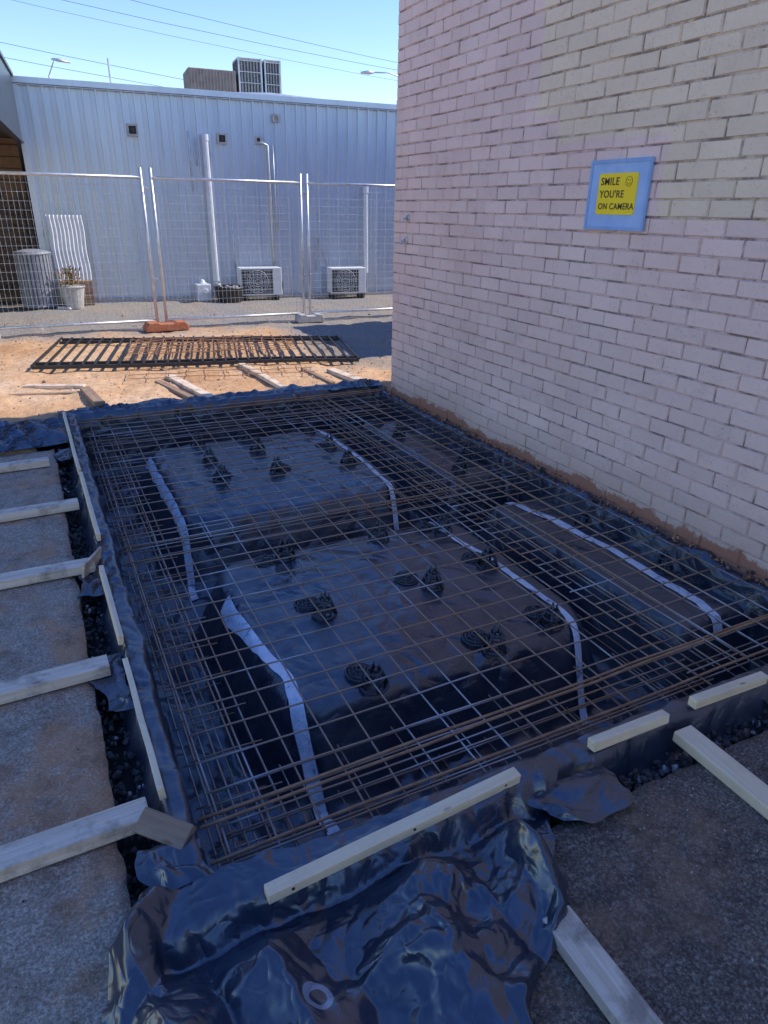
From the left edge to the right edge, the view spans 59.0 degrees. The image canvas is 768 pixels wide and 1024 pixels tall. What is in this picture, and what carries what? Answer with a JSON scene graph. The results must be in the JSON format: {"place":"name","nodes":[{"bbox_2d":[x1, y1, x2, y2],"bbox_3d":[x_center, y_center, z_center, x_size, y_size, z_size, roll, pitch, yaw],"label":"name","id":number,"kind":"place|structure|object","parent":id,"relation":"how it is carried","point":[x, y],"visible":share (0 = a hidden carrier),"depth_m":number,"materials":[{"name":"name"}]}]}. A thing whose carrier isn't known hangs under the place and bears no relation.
{"place":"outdoors","nodes":[
{"label":"outdoors","id":0,"kind":"place"},
{"bbox_2d":[0,137,39,301],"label":"wall","id":1,"kind":"structure","parent":0,"point":[11,162],"depth_m":11.85,"materials":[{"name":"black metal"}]},
{"bbox_2d":[0,144,33,290],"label":"wall joints","id":2,"kind":"object","parent":1,"relation":"attached to","point":[11,214],"depth_m":11.83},
{"bbox_2d":[0,448,130,1023],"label":"concrete pavement","id":3,"kind":"structure","parent":0,"point":[62,920],"depth_m":2.10,"materials":[{"name":"concrete"}]},
{"bbox_2d":[0,457,49,472],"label":"brace timber","id":4,"kind":"object","parent":3,"relation":"on","point":[26,464],"visible":1,"depth_m":4.57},
{"bbox_2d":[0,498,79,522],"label":"brace timber","id":5,"kind":"object","parent":3,"relation":"on","point":[34,510],"visible":1,"depth_m":3.90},
{"bbox_2d":[0,557,95,589],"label":"brace timber","id":6,"kind":"object","parent":3,"relation":"on","point":[22,577],"visible":0.89,"depth_m":3.23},
{"bbox_2d":[0,654,110,704],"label":"brace timber","id":7,"kind":"object","parent":3,"relation":"on","point":[47,680],"visible":1,"depth_m":2.51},
{"bbox_2d":[0,797,147,882],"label":"brace timber","id":8,"kind":"object","parent":3,"relation":"on","point":[31,853],"visible":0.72,"depth_m":1.88,"materials":[{"name":"wood"}]},
{"bbox_2d":[0,460,761,1023],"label":"grit","id":9,"kind":"object","parent":3,"relation":"on","point":[562,832],"visible":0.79,"depth_m":1.90,"materials":[{"name":"gravel"}]},
{"bbox_2d":[0,0,397,86],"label":"power lines","id":10,"kind":"object","parent":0,"point":[188,39],"visible":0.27,"depth_m":24.80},
{"bbox_2d":[0,0,398,103],"label":"sky","id":11,"kind":"structure","parent":0,"point":[370,28],"materials":[{"name":"blue"}]},
{"bbox_2d":[183,67,235,91],"bbox_3d":[-3.233,-7.882,12.595,0.853,0.470,0.713,-8,26,-20],"label":"rooftop air conditioner","id":12,"kind":"object","parent":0,"point":[208,79],"visible":0.66,"depth_m":12.28,"materials":[{"name":"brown metal"}]},
{"bbox_2d":[232,56,262,91],"bbox_3d":[-2.567,-8.088,12.788,0.455,0.710,0.525,-8,26,-20],"label":"rooftop air conditioner","id":13,"kind":"object","parent":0,"point":[248,74],"visible":0.61,"depth_m":12.55,"materials":[{"name":"metal"}]},
{"bbox_2d":[262,59,281,93],"bbox_3d":[-2.174,-8.146,12.934,0.319,0.710,0.525,-8,26,-20],"label":"rooftop air conditioner","id":14,"kind":"object","parent":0,"point":[271,73],"visible":0.45,"depth_m":12.69,"materials":[{"name":"metal"}]},
{"bbox_2d":[239,92,319,98],"bbox_3d":[-2.161,-7.719,12.604,2.112,0.120,0.065,-8,26,-19],"label":"roof pipe","id":15,"kind":"object","parent":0,"point":[267,93],"visible":0.26,"depth_m":12.60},
{"bbox_2d":[0,294,762,897],"bbox_3d":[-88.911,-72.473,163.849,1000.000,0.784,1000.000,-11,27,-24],"label":"ground","id":16,"kind":"structure","parent":0,"point":[350,330],"depth_m":8.27,"materials":[{"name":"sand"}]},
{"bbox_2d":[0,189,35,297],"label":"paling fence","id":17,"kind":"object","parent":16,"relation":"on","point":[21,207],"visible":0.63,"depth_m":11.59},
{"bbox_2d":[0,417,69,452],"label":"plastic sheet","id":18,"kind":"object","parent":16,"relation":"on","point":[29,433],"visible":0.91,"depth_m":5.17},
{"bbox_2d":[12,249,58,307],"bbox_3d":[-5.835,-3.927,11.406,0.584,0.910,0.584,-11,27,-24],"label":"rubbish bin","id":19,"kind":"object","parent":16,"relation":"on","point":[38,294],"visible":0.86,"depth_m":11.23,"materials":[{"name":"metal"}]},
{"bbox_2d":[8,391,79,395],"bbox_3d":[-3.180,-1.106,6.381,0.648,0.022,0.052,-5,25,-12],"label":"loose timber","id":20,"kind":"object","parent":16,"relation":"on","point":[55,393],"visible":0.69,"depth_m":6.37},
{"bbox_2d":[23,384,85,388],"bbox_3d":[-3.201,-1.223,6.610,0.569,0.030,0.080,-1,24,-2],"label":"loose timber","id":21,"kind":"object","parent":16,"relation":"on","point":[57,386],"visible":0.91,"depth_m":6.58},
{"bbox_2d":[55,265,84,309],"bbox_3d":[-5.302,-3.825,11.548,0.522,0.707,0.532,-11,27,-24],"label":"potted plant","id":22,"kind":"object","parent":16,"relation":"on","point":[72,295],"visible":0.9,"depth_m":11.50,"materials":[{"name":"white plant"}]},
{"bbox_2d":[60,280,94,305],"bbox_3d":[-5.402,-3.860,11.973,0.500,0.420,0.291,-11,27,-24],"label":"wooden crate","id":23,"kind":"object","parent":16,"relation":"on","point":[88,293],"visible":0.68,"depth_m":11.91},
{"bbox_2d":[45,215,91,280],"bbox_3d":[-5.446,-4.569,11.756,0.575,1.050,0.184,-11,27,-24],"label":"corrugated sheet","id":24,"kind":"object","parent":23,"relation":"on","point":[74,240],"visible":0.81,"depth_m":11.74,"materials":[{"name":"white paint"}]},
{"bbox_2d":[80,386,104,405],"bbox_3d":[-2.668,-1.054,6.211,0.092,0.051,0.724,-13,26,-29],"label":"loose timber","id":25,"kind":"object","parent":16,"relation":"on","point":[92,396],"visible":0.86,"depth_m":6.14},
{"bbox_2d":[143,320,188,331],"bbox_3d":[-3.125,-2.674,9.738,0.600,0.124,0.240,-12,27,-27],"label":"fence foot","id":26,"kind":"object","parent":16,"relation":"on","point":[155,326],"visible":1,"depth_m":9.66},
{"bbox_2d":[0,167,158,329],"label":"temporary fence panel","id":27,"kind":"object","parent":26,"relation":"on","point":[131,177],"visible":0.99,"depth_m":9.00,"materials":[{"name":"metal"}]},
{"bbox_2d":[148,168,305,321],"bbox_3d":[-2.177,-3.803,9.838,2.138,2.040,0.040,-11,27,-24],"label":"temporary fence panel","id":28,"kind":"object","parent":26,"relation":"on","point":[218,180],"visible":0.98,"depth_m":9.79,"materials":[{"name":"metal"}]},
{"bbox_2d":[155,380,192,398],"bbox_3d":[-2.027,-1.184,6.574,0.064,0.031,0.820,-18,30,-36],"label":"loose timber","id":29,"kind":"object","parent":16,"relation":"on","point":[178,391],"visible":0.72,"depth_m":6.52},
{"bbox_2d":[165,374,214,397],"bbox_3d":[-1.909,-1.226,6.650,0.093,0.042,1.067,-16,29,-33],"label":"loose timber","id":30,"kind":"object","parent":16,"relation":"on","point":[189,387],"visible":0.84,"depth_m":6.62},
{"bbox_2d":[30,335,359,369],"bbox_3d":[-2.207,-1.992,8.286,3.578,0.066,1.727,-4,25,-11],"label":"steel fence panel","id":31,"kind":"object","parent":16,"relation":"on","point":[97,363],"visible":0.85,"depth_m":7.82,"materials":[{"name":"metal"}]},
{"bbox_2d":[0,305,390,415],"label":"loose stones","id":32,"kind":"object","parent":16,"relation":"on","point":[177,367],"visible":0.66,"depth_m":8.56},
{"bbox_2d":[194,279,211,300],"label":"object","id":33,"kind":"object","parent":16,"relation":"on","point":[200,295],"visible":0.98,"depth_m":12.63,"materials":[{"name":"plastic"}]},
{"bbox_2d":[127,335,314,378],"bbox_3d":[-1.929,-1.840,7.837,1.968,0.160,1.906,-5,25,-14],"label":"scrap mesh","id":34,"kind":"object","parent":16,"relation":"on","point":[202,339],"visible":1,"depth_m":7.88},
{"bbox_2d":[58,290,392,303],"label":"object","id":35,"kind":"object","parent":16,"relation":"on","point":[173,298],"visible":0.04,"depth_m":12.94,"materials":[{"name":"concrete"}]},
{"bbox_2d":[0,58,21,138],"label":"fascia","id":36,"kind":"structure","parent":35,"relation":"attached to","point":[8,113],"depth_m":9.64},
{"bbox_2d":[0,50,23,142],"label":"fascia trim","id":37,"kind":"structure","parent":36,"relation":"attached to","point":[5,127],"depth_m":9.52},
{"bbox_2d":[18,83,396,299],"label":"cladding","id":38,"kind":"structure","parent":35,"relation":"attached to","point":[76,131],"depth_m":12.41,"materials":[{"name":"grey metal"}]},
{"bbox_2d":[126,114,279,143],"bbox_3d":[-3.125,-6.770,11.923,2.653,0.520,0.077,-8,26,-20],"label":"wall vent","id":39,"kind":"object","parent":38,"relation":"attached to","point":[132,129],"depth_m":12.08,"materials":[{"name":"metal"}]},
{"bbox_2d":[11,75,396,249],"bbox_3d":[1.046,-6.341,14.021,15.100,3.455,0.135,-8,26,-20],"label":"flashing","id":40,"kind":"object","parent":38,"relation":"attached to","point":[75,84],"visible":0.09,"depth_m":11.50,"materials":[{"name":"grey metal"}]},
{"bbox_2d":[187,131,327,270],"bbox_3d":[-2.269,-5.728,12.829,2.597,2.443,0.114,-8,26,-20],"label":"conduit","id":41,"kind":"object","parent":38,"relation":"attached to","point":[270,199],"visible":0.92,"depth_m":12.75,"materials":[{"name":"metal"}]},
{"bbox_2d":[201,134,367,284],"bbox_3d":[-1.770,-5.623,12.994,3.158,2.672,0.154,-8,26,-20],"label":"downpipe","id":42,"kind":"object","parent":38,"relation":"attached to","point":[206,158],"visible":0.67,"depth_m":12.57,"materials":[{"name":"plastic"}]},
{"bbox_2d":[213,285,243,302],"bbox_3d":[-2.899,-4.109,12.740,0.576,0.292,0.576,-11,27,-24],"label":"plastic tub","id":43,"kind":"object","parent":16,"relation":"on","point":[229,296],"visible":0.89,"depth_m":12.58,"materials":[{"name":"black plastic"}]},
{"bbox_2d":[237,266,282,300],"bbox_3d":[-2.371,-4.399,13.077,0.840,0.595,0.340,-8,26,-20],"label":"air conditioner unit","id":44,"kind":"object","parent":16,"relation":"on","point":[260,273],"visible":0.94,"depth_m":12.92,"materials":[{"name":"white paint"}]},
{"bbox_2d":[238,363,286,388],"bbox_3d":[-1.263,-1.415,7.100,0.072,0.041,1.354,-13,27,-28],"label":"loose timber","id":45,"kind":"object","parent":16,"relation":"on","point":[268,379],"visible":0.79,"depth_m":7.04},
{"bbox_2d":[295,313,323,322],"bbox_3d":[-1.172,-3.057,10.677,0.420,0.124,0.220,-10,26,-23],"label":"fence foot","id":46,"kind":"object","parent":16,"relation":"on","point":[308,318],"visible":1,"depth_m":10.59},
{"bbox_2d":[305,174,394,314],"bbox_3d":[-0.157,-4.181,10.767,2.248,2.040,0.040,-11,27,-24],"label":"temporary fence panel","id":47,"kind":"object","parent":46,"relation":"on","point":[307,183],"visible":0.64,"depth_m":10.50,"materials":[{"name":"metal"}]},
{"bbox_2d":[301,368,334,383],"bbox_3d":[-0.709,-1.442,7.206,0.052,0.031,0.752,-13,27,-28],"label":"loose timber","id":48,"kind":"object","parent":16,"relation":"on","point":[325,379],"visible":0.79,"depth_m":7.12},
{"bbox_2d":[327,368,363,380],"bbox_3d":[-0.384,-1.432,7.173,0.103,0.041,0.707,-15,29,-32],"label":"loose timber","id":49,"kind":"object","parent":16,"relation":"on","point":[342,374],"visible":0.62,"depth_m":7.20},
{"bbox_2d":[326,266,365,298],"bbox_3d":[-0.737,-4.619,13.659,0.780,0.575,0.340,-8,26,-20],"label":"air conditioner unit","id":50,"kind":"object","parent":16,"relation":"on","point":[334,287],"visible":0.94,"depth_m":13.50,"materials":[{"name":"white paint"}]},
{"bbox_2d":[57,379,767,871],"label":"pit liner","id":51,"kind":"object","parent":16,"relation":"on","point":[573,753],"visible":0.64,"depth_m":3.37,"materials":[{"name":"black plastic"}]},
{"bbox_2d":[54,447,72,460],"bbox_3d":[-2.295,-0.421,4.876,0.143,0.013,0.287,-11,27,-24],"label":"plastic sheet","id":52,"kind":"object","parent":51,"relation":"on","point":[63,454],"visible":0.89,"depth_m":4.87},
{"bbox_2d":[62,412,80,474],"bbox_3d":[-2.282,-0.527,4.950,0.025,0.044,1.450,-9,26,-25],"label":"timber batten","id":53,"kind":"object","parent":51,"relation":"on","point":[77,464],"visible":0.94,"depth_m":4.79,"materials":[{"name":"brown wood"}]},
{"bbox_2d":[79,472,100,540],"bbox_3d":[-1.698,-0.052,3.909,0.022,0.045,0.980,-8,26,-26],"label":"timber batten","id":54,"kind":"object","parent":51,"relation":"on","point":[91,512],"visible":1,"depth_m":3.80,"materials":[{"name":"brown wood"}]},
{"bbox_2d":[78,564,104,596],"bbox_3d":[-1.394,0.294,3.281,0.196,0.037,0.397,-11,27,-24],"label":"plastic sheet","id":55,"kind":"object","parent":51,"relation":"on","point":[92,585],"visible":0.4,"depth_m":3.18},
{"bbox_2d":[82,547,101,577],"bbox_3d":[-1.425,0.250,3.311,0.014,0.102,0.151,19,33,0],"label":"timber offcut","id":56,"kind":"object","parent":55,"relation":"on","point":[95,556],"visible":0.89,"depth_m":3.29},
{"bbox_2d":[88,652,132,711],"bbox_3d":[-1.013,0.629,2.563,0.191,0.023,0.408,-11,27,-24],"label":"plastic sheet","id":57,"kind":"object","parent":51,"relation":"on","point":[113,687],"visible":0.78,"depth_m":2.54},
{"bbox_2d":[99,565,123,644],"bbox_3d":[-1.185,0.389,2.942,0.022,0.043,0.640,-5,24,-28],"label":"timber batten","id":58,"kind":"object","parent":51,"relation":"on","point":[113,612],"visible":1,"depth_m":2.88,"materials":[{"name":"brown wood"}]},
{"bbox_2d":[122,658,166,800],"bbox_3d":[-0.809,0.696,2.268,0.022,0.043,0.700,-16,29,-23],"label":"timber batten","id":59,"kind":"object","parent":51,"relation":"on","point":[149,748],"visible":1,"depth_m":2.18,"materials":[{"name":"brown wood"}]},
{"bbox_2d":[133,807,196,848],"bbox_3d":[-0.617,0.892,1.911,0.163,0.030,0.071,11,55,18],"label":"timber offcut","id":60,"kind":"object","parent":51,"relation":"on","point":[162,828],"visible":0.92,"depth_m":1.90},
{"bbox_2d":[146,457,198,600],"bbox_3d":[-1.483,0.046,4.670,0.078,0.387,1.702,-11,27,-24],"label":"tape strip","id":61,"kind":"object","parent":51,"relation":"on","point":[175,512],"visible":0.81,"depth_m":4.30,"materials":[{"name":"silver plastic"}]},
{"bbox_2d":[135,838,213,888],"bbox_3d":[-0.550,0.934,1.805,0.205,0.039,0.200,-11,27,-24],"label":"plastic sheet","id":62,"kind":"object","parent":51,"relation":"on","point":[155,865],"visible":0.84,"depth_m":1.79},
{"bbox_2d":[190,431,205,446],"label":"bar chair","id":63,"kind":"object","parent":51,"relation":"on","point":[198,437],"visible":0.7,"depth_m":5.42,"materials":[{"name":"plastic"}]},
{"bbox_2d":[202,446,218,464],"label":"bar chair","id":64,"kind":"object","parent":51,"relation":"on","point":[215,459],"visible":0.89,"depth_m":5.01,"materials":[{"name":"plastic"}]},
{"bbox_2d":[76,380,356,409],"bbox_3d":[-1.406,-1.114,6.342,2.720,0.054,0.297,-11,27,-24],"label":"plastic sheet","id":65,"kind":"object","parent":51,"relation":"on","point":[165,400],"visible":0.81,"depth_m":6.18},
{"bbox_2d":[212,464,230,482],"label":"bar chair","id":66,"kind":"object","parent":51,"relation":"on","point":[222,471],"visible":0.9,"depth_m":4.67,"materials":[{"name":"plastic"}]},
{"bbox_2d":[250,436,264,452],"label":"bar chair","id":67,"kind":"object","parent":51,"relation":"on","point":[258,441],"visible":0.84,"depth_m":5.27,"materials":[{"name":"plastic"}]},
{"bbox_2d":[253,555,277,566],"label":"bar chair","id":68,"kind":"object","parent":51,"relation":"on","point":[270,557],"visible":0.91,"depth_m":3.66,"materials":[{"name":"plastic"}]},
{"bbox_2d":[269,456,286,474],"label":"bar chair","id":69,"kind":"object","parent":51,"relation":"on","point":[274,464],"visible":0.93,"depth_m":4.85,"materials":[{"name":"plastic"}]},
{"bbox_2d":[220,596,339,834],"bbox_3d":[-0.460,0.839,2.936,0.085,0.412,1.339,-13,27,-28],"label":"tape strip","id":70,"kind":"object","parent":51,"relation":"on","point":[249,637],"visible":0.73,"depth_m":2.67,"materials":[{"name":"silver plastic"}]},
{"bbox_2d":[274,538,295,561],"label":"bar chair","id":71,"kind":"object","parent":51,"relation":"on","point":[279,549],"visible":0.87,"depth_m":3.69,"materials":[{"name":"plastic"}]},
{"bbox_2d":[294,596,319,608],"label":"bar chair","id":72,"kind":"object","parent":51,"relation":"on","point":[313,599],"visible":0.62,"depth_m":3.25,"materials":[{"name":"plastic"}]},
{"bbox_2d":[311,591,337,620],"bbox_3d":[-0.277,0.428,3.168,0.125,0.113,0.124,10,25,10],"label":"bar chair","id":73,"kind":"object","parent":51,"relation":"on","point":[324,602],"visible":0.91,"depth_m":3.15,"materials":[{"name":"plastic"}]},
{"bbox_2d":[340,449,355,466],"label":"bar chair","id":74,"kind":"object","parent":51,"relation":"on","point":[345,455],"visible":0.88,"depth_m":5.03,"materials":[{"name":"plastic"}]},
{"bbox_2d":[328,378,380,389],"bbox_3d":[-0.306,-1.289,6.740,0.557,0.066,0.248,-11,27,-24],"label":"plastic sheet","id":75,"kind":"object","parent":51,"relation":"on","point":[362,382],"visible":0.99,"depth_m":6.73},
{"bbox_2d":[314,430,398,529],"bbox_3d":[-0.236,-0.261,5.364,0.088,0.398,1.753,-10,26,-23],"label":"tape strip","id":76,"kind":"object","parent":51,"relation":"on","point":[395,517],"visible":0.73,"depth_m":4.81,"materials":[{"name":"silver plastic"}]},
{"bbox_2d":[344,663,374,682],"bbox_3d":[-0.098,0.654,2.811,0.133,0.032,0.131,-14,29,-37],"label":"bar chair","id":77,"kind":"object","parent":51,"relation":"on","point":[355,666],"visible":0.69,"depth_m":2.79,"materials":[{"name":"plastic"}]},
{"bbox_2d":[359,661,388,695],"bbox_3d":[-0.039,0.657,2.734,0.125,0.113,0.124,1,27,-2],"label":"bar chair","id":78,"kind":"object","parent":51,"relation":"on","point":[378,671],"visible":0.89,"depth_m":2.72,"materials":[{"name":"plastic"}]},
{"bbox_2d":[368,520,389,542],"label":"bar chair","id":79,"kind":"object","parent":51,"relation":"on","point":[379,534],"visible":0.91,"depth_m":3.92,"materials":[{"name":"plastic"}]},
{"bbox_2d":[394,571,418,584],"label":"bar chair","id":80,"kind":"object","parent":51,"relation":"on","point":[405,582],"visible":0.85,"depth_m":3.48,"materials":[{"name":"plastic"}]},
{"bbox_2d":[89,395,767,868],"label":"trench mesh","id":81,"kind":"object","parent":51,"relation":"on","point":[285,815],"visible":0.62,"depth_m":3.02,"materials":[{"name":"metal"}]},
{"bbox_2d":[82,392,767,866],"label":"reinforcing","id":82,"kind":"object","parent":81,"relation":"on","point":[326,514],"visible":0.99,"depth_m":3.40,"materials":[{"name":"metal"}]},
{"bbox_2d":[420,565,443,591],"bbox_3d":[0.248,0.326,3.437,0.124,0.113,0.126,-17,34,-33],"label":"bar chair","id":83,"kind":"object","parent":51,"relation":"on","point":[429,574],"visible":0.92,"depth_m":3.42,"materials":[{"name":"plastic"}]},
{"bbox_2d":[432,513,452,535],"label":"bar chair","id":84,"kind":"object","parent":51,"relation":"on","point":[445,521],"visible":0.84,"depth_m":4.02,"materials":[{"name":"plastic"}]},
{"bbox_2d":[452,453,467,469],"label":"bar chair","id":85,"kind":"object","parent":51,"relation":"on","point":[461,459],"visible":0.84,"depth_m":5.03,"materials":[{"name":"plastic"}]},
{"bbox_2d":[461,551,484,561],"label":"bar chair","id":86,"kind":"object","parent":51,"relation":"on","point":[465,554],"visible":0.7,"depth_m":3.73,"materials":[{"name":"plastic"}]},
{"bbox_2d":[461,629,489,646],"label":"bar chair","id":87,"kind":"object","parent":51,"relation":"on","point":[482,632],"visible":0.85,"depth_m":3.04,"materials":[{"name":"plastic"}]},
{"bbox_2d":[476,545,498,570],"bbox_3d":[0.561,0.239,3.655,0.124,0.113,0.125,19,27,35],"label":"bar chair","id":88,"kind":"object","parent":51,"relation":"on","point":[489,550],"visible":0.83,"depth_m":3.64,"materials":[{"name":"plastic"}]},
{"bbox_2d":[481,625,508,656],"bbox_3d":[0.493,0.554,2.984,0.124,0.113,0.125,-6,22,-26],"label":"bar chair","id":89,"kind":"object","parent":51,"relation":"on","point":[491,635],"visible":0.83,"depth_m":2.96,"materials":[{"name":"plastic"}]},
{"bbox_2d":[429,522,589,724],"bbox_3d":[0.620,0.499,3.719,0.116,0.420,1.585,-11,27,-25],"label":"tape strip","id":90,"kind":"object","parent":51,"relation":"on","point":[578,655],"visible":0.56,"depth_m":3.22,"materials":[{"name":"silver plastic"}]},
{"bbox_2d":[523,605,549,617],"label":"bar chair","id":91,"kind":"object","parent":51,"relation":"on","point":[531,608],"visible":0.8,"depth_m":3.23,"materials":[{"name":"plastic"}]},
{"bbox_2d":[537,602,564,631],"bbox_3d":[0.782,0.478,3.159,0.125,0.113,0.124,13,25,27],"label":"bar chair","id":92,"kind":"object","parent":51,"relation":"on","point":[552,620],"visible":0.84,"depth_m":3.14,"materials":[{"name":"plastic"}]},
{"bbox_2d":[388,390,767,585],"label":"wall base debris","id":93,"kind":"object","parent":51,"relation":"on","point":[595,500],"depth_m":4.33,"materials":[{"name":"brick"}]},
{"bbox_2d":[573,509,593,530],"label":"bar chair","id":94,"kind":"object","parent":51,"relation":"on","point":[585,516],"visible":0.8,"depth_m":4.14,"materials":[{"name":"plastic"}]},
{"bbox_2d":[506,502,721,631],"bbox_3d":[1.248,0.244,3.921,0.126,0.099,1.630,-12,27,-27],"label":"tape strip","id":95,"kind":"object","parent":51,"relation":"on","point":[702,605],"visible":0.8,"depth_m":3.69,"materials":[{"name":"silver plastic"}]},
{"bbox_2d":[587,709,669,751],"bbox_3d":[0.819,0.728,2.267,0.330,0.037,0.034,-10,21,-24],"label":"timber batten","id":96,"kind":"object","parent":51,"relation":"on","point":[620,733],"visible":1,"depth_m":2.25,"materials":[{"name":"brown wood"}]},
{"bbox_2d":[650,550,673,574],"bbox_3d":[1.513,0.264,3.679,0.124,0.113,0.126,10,25,20],"label":"bar chair","id":97,"kind":"object","parent":51,"relation":"on","point":[665,559],"visible":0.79,"depth_m":3.66,"materials":[{"name":"plastic"}]},
{"bbox_2d":[673,571,698,583],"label":"bar chair","id":98,"kind":"object","parent":51,"relation":"on","point":[680,574],"visible":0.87,"depth_m":3.60,"materials":[{"name":"plastic"}]},
{"bbox_2d":[688,671,767,708],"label":"timber batten","id":99,"kind":"object","parent":51,"relation":"on","point":[723,691],"visible":1,"depth_m":2.46,"materials":[{"name":"brown wood"}]},
{"bbox_2d":[391,0,767,583],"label":"brick wall","id":100,"kind":"structure","parent":16,"relation":"on","point":[754,15],"depth_m":4.03,"materials":[{"name":"brick"}]},
{"bbox_2d":[583,156,654,231],"bbox_3d":[1.298,-1.766,3.785,0.016,0.360,0.460,-11,27,-24],"label":"camera warning sign","id":101,"kind":"object","parent":100,"relation":"attached to","point":[618,194],"visible":1,"depth_m":3.76,"materials":[{"name":"plastic"}]},
{"bbox_2d":[391,0,767,581],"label":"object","id":102,"kind":"object","parent":16,"relation":"on","point":[687,180],"visible":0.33,"depth_m":3.99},
{"bbox_2d":[50,443,767,907],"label":"trench rubble","id":103,"kind":"object","parent":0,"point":[644,777],"visible":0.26,"depth_m":2.43,"materials":[{"name":"concrete"}]},
{"bbox_2d":[530,730,767,1023],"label":"asphalt pavement","id":104,"kind":"structure","parent":0,"point":[688,933],"depth_m":1.80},
{"bbox_2d":[102,756,569,1023],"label":"plastic sheet","id":105,"kind":"object","parent":104,"relation":"on","point":[440,922],"visible":0.93,"depth_m":1.65,"materials":[{"name":"plastic"}]},
{"bbox_2d":[264,767,520,904],"bbox_3d":[0.055,0.875,1.876,0.802,0.037,0.038,-13,33,-27],"label":"timber batten","id":106,"kind":"object","parent":105,"relation":"on","point":[298,879],"visible":1,"depth_m":1.84,"materials":[{"name":"brown wood"}]},
{"bbox_2d":[526,766,634,822],"bbox_3d":[0.599,0.858,2.057,0.326,0.030,0.179,-11,27,-24],"label":"plastic sheet","id":107,"kind":"object","parent":104,"relation":"on","point":[595,794],"visible":0.99,"depth_m":2.06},
{"bbox_2d":[542,905,662,1023],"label":"brace timber","id":108,"kind":"object","parent":104,"relation":"on","point":[613,992],"visible":0.78,"depth_m":1.57,"materials":[{"name":"wood"}]},
{"bbox_2d":[673,725,767,819],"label":"brace timber","id":109,"kind":"object","parent":104,"relation":"on","point":[740,780],"visible":1,"depth_m":2.18,"materials":[{"name":"brown wood"}]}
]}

